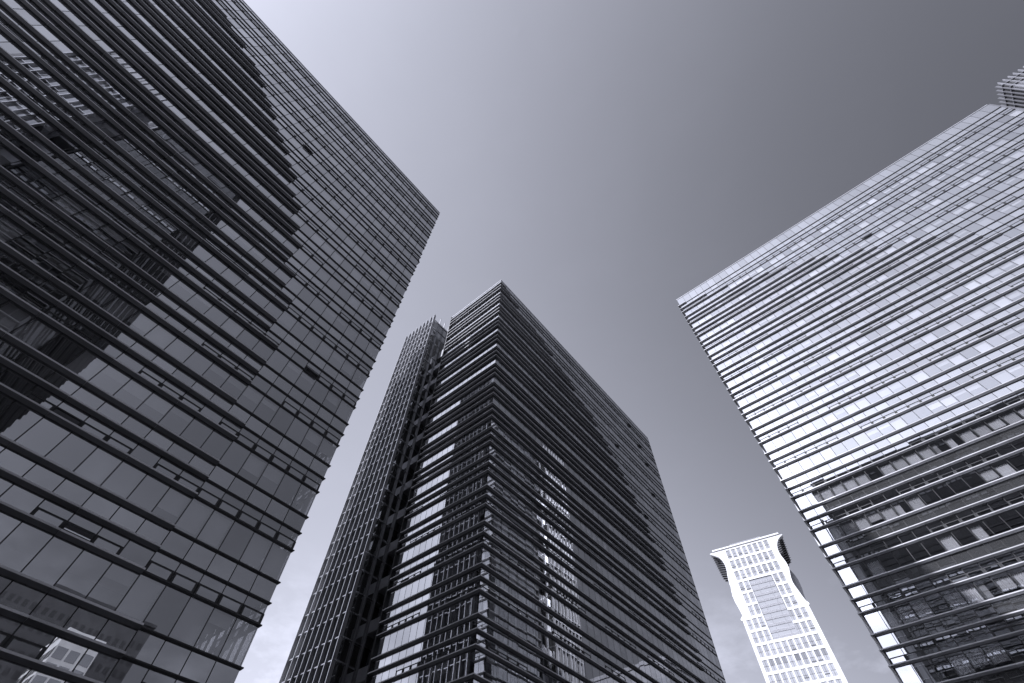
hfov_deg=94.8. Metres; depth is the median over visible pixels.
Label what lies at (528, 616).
vent window
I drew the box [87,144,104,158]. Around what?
vent window
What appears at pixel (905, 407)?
vent window
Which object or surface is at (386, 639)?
window
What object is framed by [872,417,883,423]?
vent window
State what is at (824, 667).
window
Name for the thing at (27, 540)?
window
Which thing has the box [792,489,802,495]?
vent window
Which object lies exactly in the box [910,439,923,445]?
vent window
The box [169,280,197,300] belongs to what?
window
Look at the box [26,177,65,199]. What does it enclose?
window
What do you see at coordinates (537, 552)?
window
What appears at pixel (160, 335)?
window
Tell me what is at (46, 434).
window
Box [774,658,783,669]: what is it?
window
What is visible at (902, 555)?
window
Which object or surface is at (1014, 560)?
vent window
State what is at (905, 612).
window
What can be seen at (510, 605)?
vent window
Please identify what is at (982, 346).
window
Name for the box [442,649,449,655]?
vent window
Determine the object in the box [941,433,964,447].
window
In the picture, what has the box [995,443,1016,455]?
window
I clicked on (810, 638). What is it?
window
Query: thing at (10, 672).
window
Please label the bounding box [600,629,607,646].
window
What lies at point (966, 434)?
window
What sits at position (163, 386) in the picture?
vent window
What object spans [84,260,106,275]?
vent window
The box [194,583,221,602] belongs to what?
vent window
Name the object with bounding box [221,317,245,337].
window
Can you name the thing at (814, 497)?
window
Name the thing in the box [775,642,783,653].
window
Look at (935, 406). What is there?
window
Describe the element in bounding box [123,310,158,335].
window
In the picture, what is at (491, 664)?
window
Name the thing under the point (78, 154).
window
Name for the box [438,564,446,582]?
window
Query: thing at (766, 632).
window
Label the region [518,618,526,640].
window
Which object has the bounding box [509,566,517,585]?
window
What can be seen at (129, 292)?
vent window
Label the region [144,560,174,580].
vent window
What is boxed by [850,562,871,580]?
window
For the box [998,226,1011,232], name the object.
vent window
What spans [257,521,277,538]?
vent window
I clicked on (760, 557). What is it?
window
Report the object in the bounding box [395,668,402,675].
vent window
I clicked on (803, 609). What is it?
window
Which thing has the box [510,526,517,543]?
window
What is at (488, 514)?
window
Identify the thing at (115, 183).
window
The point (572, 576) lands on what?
window
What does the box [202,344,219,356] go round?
vent window
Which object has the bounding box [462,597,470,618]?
window
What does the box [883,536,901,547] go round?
window
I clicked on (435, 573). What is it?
window
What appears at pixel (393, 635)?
window
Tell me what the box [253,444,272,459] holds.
vent window
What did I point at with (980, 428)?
window
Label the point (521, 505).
window
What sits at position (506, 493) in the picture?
window
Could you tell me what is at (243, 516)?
vent window
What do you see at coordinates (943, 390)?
vent window
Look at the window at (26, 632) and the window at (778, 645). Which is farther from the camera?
the window at (778, 645)
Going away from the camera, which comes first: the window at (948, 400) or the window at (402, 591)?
the window at (402, 591)
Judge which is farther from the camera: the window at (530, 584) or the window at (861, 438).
the window at (861, 438)
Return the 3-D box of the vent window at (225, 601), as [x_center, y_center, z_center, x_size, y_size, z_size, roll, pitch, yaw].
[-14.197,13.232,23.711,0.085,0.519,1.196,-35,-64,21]
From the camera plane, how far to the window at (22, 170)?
27.41 m
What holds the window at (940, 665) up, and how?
in the office tower at (862, 344)
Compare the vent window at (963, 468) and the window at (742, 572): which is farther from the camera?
the window at (742, 572)
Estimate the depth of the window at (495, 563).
42.45 m
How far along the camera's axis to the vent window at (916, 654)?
38.51 m
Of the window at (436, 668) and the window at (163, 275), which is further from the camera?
the window at (436, 668)
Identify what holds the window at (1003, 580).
in the office tower at (862, 344)
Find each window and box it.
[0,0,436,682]
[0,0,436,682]
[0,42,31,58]
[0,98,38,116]
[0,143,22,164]
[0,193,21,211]
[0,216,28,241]
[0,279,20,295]
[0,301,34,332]
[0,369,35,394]
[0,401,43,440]
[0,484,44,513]
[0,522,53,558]
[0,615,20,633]
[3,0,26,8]
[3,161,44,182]
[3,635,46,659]
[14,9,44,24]
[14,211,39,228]
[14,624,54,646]
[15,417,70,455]
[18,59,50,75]
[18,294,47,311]
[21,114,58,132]
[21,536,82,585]
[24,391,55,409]
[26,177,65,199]
[27,96,47,111]
[31,250,74,275]
[31,507,66,527]
[37,75,69,91]
[38,228,62,244]
[38,334,85,364]
[39,636,87,670]
[42,131,77,149]
[45,310,72,327]
[46,432,97,470]
[48,112,67,127]
[48,193,86,215]
[53,407,82,424]
[54,550,111,597]
[56,266,96,291]
[57,91,87,106]
[61,245,84,260]
[62,521,95,541]
[63,146,96,164]
[65,349,108,379]
[67,128,86,143]
[70,209,106,230]
[70,326,95,343]
[73,648,118,682]
[74,447,122,484]
[75,106,105,122]
[75,190,95,205]
[79,281,117,306]
[80,422,108,439]
[83,161,114,179]
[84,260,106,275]
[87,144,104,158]
[90,364,131,394]
[91,535,122,554]
[92,224,125,245]
[94,338,123,357]
[95,205,115,219]
[101,461,146,498]
[102,176,132,194]
[102,296,138,321]
[105,276,126,290]
[105,436,132,453]
[113,239,144,259]
[114,379,152,408]
[115,220,133,234]
[116,574,165,621]
[117,352,145,372]
[121,190,149,208]
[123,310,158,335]
[126,290,146,304]
[127,474,169,510]
[132,253,162,274]
[133,234,152,248]
[137,392,174,421]
[139,204,166,222]
[139,370,161,385]
[144,324,177,348]
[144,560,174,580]
[151,266,180,287]
[154,463,178,479]
[156,218,182,235]
[159,405,193,434]
[160,384,181,398]
[165,337,195,361]
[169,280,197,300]
[169,597,213,645]
[170,572,198,592]
[175,499,213,537]
[176,476,199,491]
[180,397,201,410]
[184,350,213,374]
[187,292,213,313]
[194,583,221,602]
[197,488,220,505]
[197,510,233,549]
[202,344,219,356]
[203,287,219,299]
[204,305,229,325]
[209,362,230,380]
[212,637,221,649]
[217,500,240,517]
[217,594,242,613]
[219,300,234,311]
[219,356,236,368]
[219,421,238,435]
[219,441,250,472]
[219,618,257,665]
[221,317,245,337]
[235,311,249,322]
[236,367,252,379]
[236,433,255,448]
[237,328,259,349]
[237,386,263,412]
[237,511,259,527]
[240,532,272,570]
[240,604,263,622]
[250,323,264,333]
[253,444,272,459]
[257,464,284,494]
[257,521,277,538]
[260,543,290,580]
[261,397,279,414]
[265,334,278,344]
[270,455,288,470]
[274,474,300,505]
[276,532,295,548]
[282,401,298,413]
[286,418,308,443]
[287,307,300,318]
[287,465,304,480]
[291,484,316,514]
[297,411,312,424]
[301,428,322,453]
[303,476,319,489]
[311,421,326,434]
[318,375,331,387]
[323,438,336,454]
[325,431,339,443]
[331,385,343,396]
[343,394,355,405]
[369,289,724,682]
[374,637,383,656]
[381,633,390,653]
[386,591,393,607]
[388,630,397,650]
[392,588,399,604]
[394,627,403,647]
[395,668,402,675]
[398,585,406,601]
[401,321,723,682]
[401,624,410,644]
[403,665,410,671]
[404,582,412,598]
[408,672,416,682]
[409,621,417,641]
[410,662,418,668]
[411,578,419,595]
[416,617,425,638]
[416,669,424,682]
[417,575,425,592]
[418,659,425,665]
[423,614,432,635]
[423,666,432,682]
[424,572,432,588]
[426,656,433,662]
[431,568,439,585]
[431,611,439,631]
[431,663,440,682]
[434,652,441,659]
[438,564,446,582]
[438,607,447,628]
[439,659,448,682]
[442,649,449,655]
[445,561,452,578]
[446,604,454,625]
[447,656,457,681]
[451,640,458,652]
[452,557,460,575]
[454,601,462,621]
[456,653,465,678]
[459,554,467,571]
[459,636,467,649]
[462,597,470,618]
[464,514,471,529]
[465,649,474,675]
[467,550,474,568]
[467,633,475,645]
[470,593,478,614]
[471,511,477,525]
[474,547,481,564]
[474,649,485,677]
[476,638,486,648]
[478,507,484,522]
[478,594,488,616]
[480,584,489,593]
[482,547,490,567]
[485,507,493,524]
[486,655,496,682]
[487,474,494,489]
[487,645,497,654]
[489,600,498,623]
[490,591,498,599]
[491,553,499,573]
[493,514,501,530]
[495,480,502,495]
[497,661,506,682]
[498,651,507,660]
[499,597,508,605]
[499,606,507,629]
[500,560,508,579]
[502,520,509,537]
[503,486,509,500]
[508,612,517,635]
[508,657,517,665]
[508,667,517,682]
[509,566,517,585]
[509,603,517,611]
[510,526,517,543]
[511,492,517,507]
[518,498,524,512]
[518,532,525,549]
[518,571,525,590]
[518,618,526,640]
[518,662,527,671]
[526,538,532,554]
[526,577,534,597]
[527,615,535,622]
[527,623,535,646]
[528,663,536,676]
[533,543,540,560]
[535,583,542,602]
[536,629,544,651]
[537,668,545,681]
[541,549,547,565]
[542,588,550,607]
[544,634,552,656]
[546,673,554,682]
[548,555,555,571]
[550,594,557,612]
[553,640,561,662]
[555,560,562,576]
[558,599,565,618]
[561,645,569,666]
[562,565,569,581]
[565,604,573,623]
[569,570,575,585]
[569,650,577,671]
[573,610,580,628]
[577,655,585,676]
[580,615,587,632]
[584,660,592,680]
[587,620,594,637]
[592,665,600,682]
[593,624,601,642]
[599,669,606,682]
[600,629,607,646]
[606,674,613,682]
[607,634,614,651]
[613,638,620,655]
[682,108,1023,657]
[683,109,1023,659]
[726,550,731,558]
[730,561,736,569]
[731,549,737,557]
[734,571,740,580]
[735,559,741,567]
[736,548,742,555]
[738,582,745,591]
[740,570,746,578]
[741,558,747,566]
[742,546,748,554]
[743,594,750,603]
[744,581,751,590]
[745,568,752,577]
[746,556,752,564]
[746,620,753,629]
[747,545,753,552]
[748,605,755,615]
[749,592,755,601]
[751,555,758,563]
[751,567,757,575]
[751,632,759,643]
[752,543,759,551]
[752,618,759,628]
[754,604,761,614]
[756,565,763,574]
[757,553,763,561]
[757,631,765,641]
[757,646,764,657]
[758,542,764,549]
[758,617,765,627]
[762,552,769,560]
[762,564,768,572]
[762,645,771,655]
[762,660,770,672]
[763,540,770,548]
[763,630,771,640]
[767,562,774,571]
[768,550,775,558]
[768,659,776,670]
[768,675,775,682]
[769,643,777,654]
[772,573,780,582]
[773,561,780,569]
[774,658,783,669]
[774,674,782,682]
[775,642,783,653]
[778,572,786,581]
[778,585,785,594]
[781,641,790,651]
[781,656,790,668]
[781,672,789,682]
[784,583,792,593]
[784,597,791,606]
[787,671,796,682]
[788,610,796,620]
[788,639,796,650]
[788,655,796,666]
[789,595,798,605]
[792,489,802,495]
[794,608,802,618]
[794,623,802,633]
[794,638,803,649]
[794,653,803,665]
[794,670,803,682]
[795,495,811,509]
[800,607,809,617]
[800,621,809,632]
[800,636,809,648]
[800,652,810,664]
[800,668,810,681]
[802,485,813,490]
[806,490,822,504]
[807,620,816,630]
[807,635,816,646]
[807,651,816,662]
[807,667,817,679]
[811,522,822,528]
[813,480,824,486]
[813,634,823,645]
[813,649,823,661]
[814,528,832,544]
[814,666,824,678]
[817,485,834,499]
[820,648,830,660]
[821,664,831,677]
[823,517,834,524]
[825,475,836,481]
[827,523,845,539]
[828,481,846,495]
[828,663,838,675]
[835,513,847,519]
[836,470,848,476]
[837,567,857,584]
[839,519,858,535]
[840,476,858,490]
[841,437,858,450]
[846,555,859,562]
[847,508,860,514]
[848,465,860,471]
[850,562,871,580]
[851,514,871,530]
[853,432,870,444]
[859,503,873,509]
[859,550,873,557]
[859,603,874,611]
[860,422,871,428]
[860,460,872,466]
[863,557,886,575]
[864,427,882,439]
[864,509,884,525]
[864,611,881,625]
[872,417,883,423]
[872,545,887,552]
[873,598,888,606]
[876,422,894,434]
[876,460,896,474]
[877,504,898,520]
[878,552,900,571]
[883,411,895,417]
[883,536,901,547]
[888,594,903,602]
[889,455,909,469]
[889,655,906,663]
[892,547,915,565]
[893,602,918,623]
[895,406,907,412]
[895,664,920,682]
[897,531,916,542]
[899,487,912,494]
[900,411,919,423]
[902,450,922,464]
[902,589,919,597]
[904,493,926,509]
[905,650,923,659]
[906,542,930,560]
[907,400,919,407]
[910,370,928,381]
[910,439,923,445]
[911,525,930,537]
[911,660,940,682]
[912,405,932,418]
[912,482,927,489]
[914,578,934,592]
[915,444,936,459]
[918,488,940,504]
[920,395,933,401]
[921,646,939,654]
[922,364,941,376]
[922,433,937,440]
[924,399,945,412]
[924,592,951,614]
[926,476,940,483]
[928,438,950,453]
[928,655,957,680]
[929,524,945,532]
[929,574,950,587]
[932,389,945,395]
[934,358,954,370]
[934,634,957,650]
[935,531,961,550]
[936,427,950,434]
[938,393,958,406]
[940,471,955,478]
[940,587,968,609]
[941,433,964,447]
[944,519,961,527]
[946,477,970,493]
[949,422,963,428]
[949,574,967,582]
[950,526,977,545]
[951,388,972,401]
[951,630,975,645]
[954,342,966,349]
[954,465,970,472]
[955,427,978,441]
[959,346,977,354]
[959,514,976,521]
[960,471,985,488]
[962,646,994,671]
[963,416,977,423]
[964,382,986,395]
[966,337,979,342]
[966,521,993,539]
[966,568,984,577]
[968,625,993,640]
[969,421,993,436]
[969,459,985,466]
[972,340,993,352]
[972,371,985,378]
[973,577,1003,599]
[975,465,1001,482]
[975,508,992,516]
[977,376,1000,389]
[977,410,992,417]
[979,302,999,313]
[980,641,1013,667]
[982,515,1011,534]
[982,563,1002,572]
[983,415,1008,430]
[984,453,1000,461]
[985,334,1006,346]
[985,365,999,372]
[987,498,1009,510]
[990,572,1021,593]
[991,296,1012,306]
[991,369,1015,382]
[991,626,1012,635]
[992,324,1005,330]
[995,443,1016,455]
[997,328,1021,340]
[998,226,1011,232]
[998,359,1013,365]
[998,409,1023,424]
[998,509,1023,528]
[999,557,1019,566]
[1004,290,1023,300]
[1004,615,1023,625]
[1005,318,1018,324]
[1005,363,1023,376]
[1006,397,1022,405]
[1006,453,1023,470]
[1007,496,1023,504]
[1007,566,1023,588]
[1009,622,1023,631]
[1010,220,1022,226]
[1010,438,1023,449]
[1011,321,1023,333]
[1012,87,1023,107]
[1012,353,1023,359]
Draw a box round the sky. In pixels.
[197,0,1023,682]
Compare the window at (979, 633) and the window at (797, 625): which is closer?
the window at (979, 633)
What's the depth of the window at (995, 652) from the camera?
35.64 m
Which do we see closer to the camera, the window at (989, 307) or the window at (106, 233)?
the window at (106, 233)
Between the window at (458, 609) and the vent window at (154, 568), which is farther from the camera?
the window at (458, 609)
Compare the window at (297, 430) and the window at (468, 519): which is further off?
the window at (468, 519)
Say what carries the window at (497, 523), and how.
in the office tower at (506, 515)
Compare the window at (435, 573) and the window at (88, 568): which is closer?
the window at (88, 568)
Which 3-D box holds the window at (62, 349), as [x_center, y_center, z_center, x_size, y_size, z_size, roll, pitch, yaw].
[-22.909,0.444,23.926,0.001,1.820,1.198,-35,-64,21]
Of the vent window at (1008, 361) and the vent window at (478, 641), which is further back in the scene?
the vent window at (1008, 361)
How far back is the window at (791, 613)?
197.57 m
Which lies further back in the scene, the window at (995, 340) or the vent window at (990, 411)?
the window at (995, 340)
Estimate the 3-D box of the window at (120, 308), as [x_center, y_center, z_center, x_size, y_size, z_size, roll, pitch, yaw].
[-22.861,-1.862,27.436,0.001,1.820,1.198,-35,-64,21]
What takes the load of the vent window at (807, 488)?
in the office tower at (862, 344)
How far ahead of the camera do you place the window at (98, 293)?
26.99 m
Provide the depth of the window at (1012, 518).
40.02 m
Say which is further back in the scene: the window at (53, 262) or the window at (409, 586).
the window at (409, 586)
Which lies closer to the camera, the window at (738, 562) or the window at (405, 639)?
the window at (405, 639)
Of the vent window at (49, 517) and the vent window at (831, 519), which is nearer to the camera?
the vent window at (49, 517)
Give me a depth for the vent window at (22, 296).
24.06 m
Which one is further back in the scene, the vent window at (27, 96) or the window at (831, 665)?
the window at (831, 665)
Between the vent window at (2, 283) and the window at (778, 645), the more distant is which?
the window at (778, 645)
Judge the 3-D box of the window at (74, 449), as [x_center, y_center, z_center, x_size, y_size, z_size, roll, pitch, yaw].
[-20.557,5.173,21.975,0.001,1.820,1.198,-35,-64,21]
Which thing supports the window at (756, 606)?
in the white tower at (789, 642)
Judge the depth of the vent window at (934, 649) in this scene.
38.06 m
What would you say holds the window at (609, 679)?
in the office tower at (506, 515)
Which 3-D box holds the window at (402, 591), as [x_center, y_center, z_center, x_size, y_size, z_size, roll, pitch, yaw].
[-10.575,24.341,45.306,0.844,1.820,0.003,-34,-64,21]
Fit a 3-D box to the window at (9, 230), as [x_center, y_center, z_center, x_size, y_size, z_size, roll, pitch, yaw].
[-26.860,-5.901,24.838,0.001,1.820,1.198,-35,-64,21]
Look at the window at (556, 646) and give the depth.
42.57 m
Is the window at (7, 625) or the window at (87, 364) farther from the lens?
the window at (87, 364)
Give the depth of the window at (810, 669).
180.55 m
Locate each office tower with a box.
[0,0,439,682]
[279,280,725,682]
[676,104,1023,682]
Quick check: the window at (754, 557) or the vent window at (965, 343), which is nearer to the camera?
the vent window at (965, 343)
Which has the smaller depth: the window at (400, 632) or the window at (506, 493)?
the window at (400, 632)
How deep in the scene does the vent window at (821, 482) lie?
52.13 m
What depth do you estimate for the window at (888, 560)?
43.58 m
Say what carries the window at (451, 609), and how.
in the office tower at (506, 515)
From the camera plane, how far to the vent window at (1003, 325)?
50.63 m
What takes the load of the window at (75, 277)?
in the office tower at (218, 218)
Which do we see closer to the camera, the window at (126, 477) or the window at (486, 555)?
the window at (126, 477)
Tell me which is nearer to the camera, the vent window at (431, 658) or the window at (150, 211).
the window at (150, 211)
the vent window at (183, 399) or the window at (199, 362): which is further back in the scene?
the window at (199, 362)
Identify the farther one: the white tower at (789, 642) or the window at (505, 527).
the white tower at (789, 642)
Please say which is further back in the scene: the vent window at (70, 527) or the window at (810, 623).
the window at (810, 623)
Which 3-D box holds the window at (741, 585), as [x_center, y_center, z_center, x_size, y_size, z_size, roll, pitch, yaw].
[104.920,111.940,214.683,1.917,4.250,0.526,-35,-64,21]
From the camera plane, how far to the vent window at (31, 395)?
22.10 m
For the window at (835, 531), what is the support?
in the office tower at (862, 344)
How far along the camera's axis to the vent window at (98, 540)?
21.16 m
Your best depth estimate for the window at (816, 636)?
187.33 m
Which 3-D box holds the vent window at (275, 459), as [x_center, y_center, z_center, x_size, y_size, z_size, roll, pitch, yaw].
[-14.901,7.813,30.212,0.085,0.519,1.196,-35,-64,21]
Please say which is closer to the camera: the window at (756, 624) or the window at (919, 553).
the window at (919, 553)
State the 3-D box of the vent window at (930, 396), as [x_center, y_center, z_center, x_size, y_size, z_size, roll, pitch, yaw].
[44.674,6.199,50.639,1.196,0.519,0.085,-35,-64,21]
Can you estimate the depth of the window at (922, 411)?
50.14 m
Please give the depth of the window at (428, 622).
40.25 m
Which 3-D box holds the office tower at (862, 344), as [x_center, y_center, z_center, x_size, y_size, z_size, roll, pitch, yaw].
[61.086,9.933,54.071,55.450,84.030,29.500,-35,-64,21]
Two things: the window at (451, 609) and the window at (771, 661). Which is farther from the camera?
the window at (771, 661)
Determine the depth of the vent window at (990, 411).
46.30 m
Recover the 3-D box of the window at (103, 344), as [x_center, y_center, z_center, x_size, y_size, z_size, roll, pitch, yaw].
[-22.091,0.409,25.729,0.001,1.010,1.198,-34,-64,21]
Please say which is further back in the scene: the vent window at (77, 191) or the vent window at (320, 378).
the vent window at (320, 378)
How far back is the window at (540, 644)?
41.51 m
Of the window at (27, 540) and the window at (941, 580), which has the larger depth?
the window at (941, 580)
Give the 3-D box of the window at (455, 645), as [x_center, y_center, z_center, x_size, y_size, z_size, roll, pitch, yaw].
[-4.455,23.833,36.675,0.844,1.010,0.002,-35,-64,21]
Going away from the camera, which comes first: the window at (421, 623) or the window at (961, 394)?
the window at (421, 623)
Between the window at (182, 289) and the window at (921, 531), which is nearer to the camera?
the window at (182, 289)
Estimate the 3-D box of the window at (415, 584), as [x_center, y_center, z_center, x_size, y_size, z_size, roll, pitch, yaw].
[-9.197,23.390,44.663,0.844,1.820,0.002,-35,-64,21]
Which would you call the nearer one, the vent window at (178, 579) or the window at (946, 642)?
the vent window at (178, 579)
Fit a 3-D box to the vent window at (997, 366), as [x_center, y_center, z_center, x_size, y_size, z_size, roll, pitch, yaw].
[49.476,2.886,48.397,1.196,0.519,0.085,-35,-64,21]
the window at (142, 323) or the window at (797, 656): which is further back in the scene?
the window at (797, 656)
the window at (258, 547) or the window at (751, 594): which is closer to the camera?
the window at (258, 547)
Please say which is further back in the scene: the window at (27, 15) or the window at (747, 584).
the window at (747, 584)
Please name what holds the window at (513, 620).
in the office tower at (506, 515)
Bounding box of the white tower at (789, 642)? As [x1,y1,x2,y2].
[710,532,847,682]
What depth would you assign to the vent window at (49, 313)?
24.60 m
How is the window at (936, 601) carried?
in the office tower at (862, 344)
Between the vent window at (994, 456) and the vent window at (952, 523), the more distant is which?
the vent window at (994, 456)
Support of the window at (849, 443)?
in the office tower at (862, 344)
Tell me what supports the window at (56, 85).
in the office tower at (218, 218)
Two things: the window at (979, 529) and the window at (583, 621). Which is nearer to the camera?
the window at (979, 529)
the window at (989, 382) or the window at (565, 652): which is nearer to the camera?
the window at (565, 652)
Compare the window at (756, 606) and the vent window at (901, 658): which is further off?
the window at (756, 606)
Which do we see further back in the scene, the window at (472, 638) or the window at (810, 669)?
the window at (810, 669)
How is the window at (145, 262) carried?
in the office tower at (218, 218)
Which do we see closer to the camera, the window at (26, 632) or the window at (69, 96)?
the window at (26, 632)
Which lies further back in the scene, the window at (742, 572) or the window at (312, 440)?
the window at (742, 572)
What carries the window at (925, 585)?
in the office tower at (862, 344)
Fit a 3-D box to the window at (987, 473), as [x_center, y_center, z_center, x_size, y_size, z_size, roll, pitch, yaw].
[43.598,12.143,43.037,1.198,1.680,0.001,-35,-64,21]
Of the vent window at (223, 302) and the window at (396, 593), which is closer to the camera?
the vent window at (223, 302)
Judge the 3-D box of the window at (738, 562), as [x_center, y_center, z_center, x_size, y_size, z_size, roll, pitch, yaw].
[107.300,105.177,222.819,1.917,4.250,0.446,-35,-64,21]
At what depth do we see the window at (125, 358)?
26.33 m
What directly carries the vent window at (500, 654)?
in the office tower at (506, 515)
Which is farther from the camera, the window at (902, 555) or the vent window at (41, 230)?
the window at (902, 555)
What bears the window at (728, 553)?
in the white tower at (789, 642)
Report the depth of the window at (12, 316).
23.08 m
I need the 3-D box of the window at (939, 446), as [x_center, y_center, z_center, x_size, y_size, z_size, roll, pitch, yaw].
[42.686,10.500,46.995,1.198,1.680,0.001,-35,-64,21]
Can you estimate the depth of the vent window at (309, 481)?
31.26 m
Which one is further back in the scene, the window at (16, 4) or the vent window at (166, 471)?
the window at (16, 4)
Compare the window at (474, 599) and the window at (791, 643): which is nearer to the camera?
the window at (474, 599)
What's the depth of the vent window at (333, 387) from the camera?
37.77 m
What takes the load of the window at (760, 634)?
in the white tower at (789, 642)
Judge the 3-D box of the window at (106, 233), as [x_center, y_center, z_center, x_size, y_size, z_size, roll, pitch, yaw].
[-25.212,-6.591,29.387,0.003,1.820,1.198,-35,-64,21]
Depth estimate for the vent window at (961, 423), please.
47.18 m
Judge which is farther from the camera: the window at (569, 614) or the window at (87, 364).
the window at (569, 614)
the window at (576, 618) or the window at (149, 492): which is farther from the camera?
the window at (576, 618)
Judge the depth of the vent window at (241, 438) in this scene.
29.18 m
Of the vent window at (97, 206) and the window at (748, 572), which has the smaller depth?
the vent window at (97, 206)
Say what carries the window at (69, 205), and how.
in the office tower at (218, 218)
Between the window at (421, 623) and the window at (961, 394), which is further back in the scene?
the window at (961, 394)
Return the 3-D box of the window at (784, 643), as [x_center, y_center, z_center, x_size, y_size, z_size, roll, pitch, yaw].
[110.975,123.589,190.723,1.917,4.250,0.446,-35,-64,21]
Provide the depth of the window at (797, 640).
189.42 m
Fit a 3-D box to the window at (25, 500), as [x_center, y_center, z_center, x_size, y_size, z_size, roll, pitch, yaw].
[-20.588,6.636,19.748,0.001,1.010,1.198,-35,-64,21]
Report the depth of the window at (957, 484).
43.95 m
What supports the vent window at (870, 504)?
in the office tower at (862, 344)
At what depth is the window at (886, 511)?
46.21 m
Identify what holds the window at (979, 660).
in the office tower at (862, 344)
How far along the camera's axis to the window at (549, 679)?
39.88 m
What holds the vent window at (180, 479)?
in the office tower at (218, 218)
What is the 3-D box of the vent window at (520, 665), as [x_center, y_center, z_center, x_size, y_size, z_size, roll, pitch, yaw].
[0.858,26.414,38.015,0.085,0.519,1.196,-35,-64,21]
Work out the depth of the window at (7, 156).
27.17 m
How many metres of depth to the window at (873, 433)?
51.91 m
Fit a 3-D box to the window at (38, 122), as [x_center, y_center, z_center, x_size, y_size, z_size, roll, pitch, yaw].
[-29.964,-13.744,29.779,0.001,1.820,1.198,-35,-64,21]
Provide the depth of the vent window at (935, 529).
42.86 m
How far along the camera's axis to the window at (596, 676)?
45.23 m
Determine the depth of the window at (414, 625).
40.89 m
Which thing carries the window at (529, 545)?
in the office tower at (506, 515)
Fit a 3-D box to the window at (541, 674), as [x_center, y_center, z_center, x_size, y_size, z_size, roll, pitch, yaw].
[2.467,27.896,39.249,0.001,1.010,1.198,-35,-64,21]
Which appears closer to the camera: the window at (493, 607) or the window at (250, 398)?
the window at (250, 398)
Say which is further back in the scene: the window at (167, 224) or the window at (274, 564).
the window at (167, 224)
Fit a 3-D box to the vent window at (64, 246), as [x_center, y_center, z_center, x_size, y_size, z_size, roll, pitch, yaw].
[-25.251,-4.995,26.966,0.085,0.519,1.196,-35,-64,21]
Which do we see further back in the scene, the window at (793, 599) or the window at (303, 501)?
the window at (793, 599)
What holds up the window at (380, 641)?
in the office tower at (506, 515)
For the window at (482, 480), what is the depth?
61.58 m
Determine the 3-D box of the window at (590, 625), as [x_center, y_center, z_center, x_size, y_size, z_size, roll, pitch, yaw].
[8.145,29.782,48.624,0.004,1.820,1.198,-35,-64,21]
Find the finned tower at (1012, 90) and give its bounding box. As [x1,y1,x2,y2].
[995,66,1023,108]
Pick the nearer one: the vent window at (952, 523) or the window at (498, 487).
the vent window at (952, 523)
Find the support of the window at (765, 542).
in the white tower at (789, 642)
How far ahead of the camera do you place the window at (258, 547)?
26.10 m
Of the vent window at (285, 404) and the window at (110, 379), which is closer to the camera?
the window at (110, 379)
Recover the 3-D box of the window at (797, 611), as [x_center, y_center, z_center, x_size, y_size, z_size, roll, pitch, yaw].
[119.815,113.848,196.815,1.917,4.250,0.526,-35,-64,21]
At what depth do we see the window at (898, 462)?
48.39 m
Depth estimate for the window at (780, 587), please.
206.29 m
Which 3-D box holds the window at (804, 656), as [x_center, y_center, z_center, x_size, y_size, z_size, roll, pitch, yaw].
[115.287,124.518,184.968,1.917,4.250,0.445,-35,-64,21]
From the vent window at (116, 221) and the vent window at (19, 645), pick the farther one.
the vent window at (116, 221)
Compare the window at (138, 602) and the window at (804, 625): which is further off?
the window at (804, 625)
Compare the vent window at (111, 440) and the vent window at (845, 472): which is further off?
the vent window at (845, 472)
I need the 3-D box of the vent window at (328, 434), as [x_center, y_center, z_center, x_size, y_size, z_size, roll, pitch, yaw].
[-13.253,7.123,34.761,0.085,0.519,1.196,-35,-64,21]
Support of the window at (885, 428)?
in the office tower at (862, 344)
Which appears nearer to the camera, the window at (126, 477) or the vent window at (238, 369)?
the window at (126, 477)
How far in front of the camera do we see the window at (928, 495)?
44.85 m
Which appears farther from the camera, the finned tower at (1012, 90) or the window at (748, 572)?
the window at (748, 572)
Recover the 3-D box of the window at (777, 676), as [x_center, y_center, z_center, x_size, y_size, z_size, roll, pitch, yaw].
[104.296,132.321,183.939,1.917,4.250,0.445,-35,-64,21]
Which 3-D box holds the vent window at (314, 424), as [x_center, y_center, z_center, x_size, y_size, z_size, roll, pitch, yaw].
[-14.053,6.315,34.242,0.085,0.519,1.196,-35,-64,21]
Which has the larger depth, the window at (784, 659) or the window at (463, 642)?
the window at (784, 659)
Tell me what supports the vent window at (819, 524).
in the office tower at (862, 344)
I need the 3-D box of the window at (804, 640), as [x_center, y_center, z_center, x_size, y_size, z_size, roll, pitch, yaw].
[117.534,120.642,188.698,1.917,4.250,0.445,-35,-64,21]
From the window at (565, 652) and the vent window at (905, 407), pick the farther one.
the vent window at (905, 407)
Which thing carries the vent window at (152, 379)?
in the office tower at (218, 218)
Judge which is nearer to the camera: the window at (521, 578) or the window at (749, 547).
the window at (521, 578)
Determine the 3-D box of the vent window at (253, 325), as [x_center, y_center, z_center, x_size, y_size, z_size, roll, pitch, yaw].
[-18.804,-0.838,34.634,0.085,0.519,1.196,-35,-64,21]
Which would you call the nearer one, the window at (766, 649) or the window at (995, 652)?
the window at (995, 652)
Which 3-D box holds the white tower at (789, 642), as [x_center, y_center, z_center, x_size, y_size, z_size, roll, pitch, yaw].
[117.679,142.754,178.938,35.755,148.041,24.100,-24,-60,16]

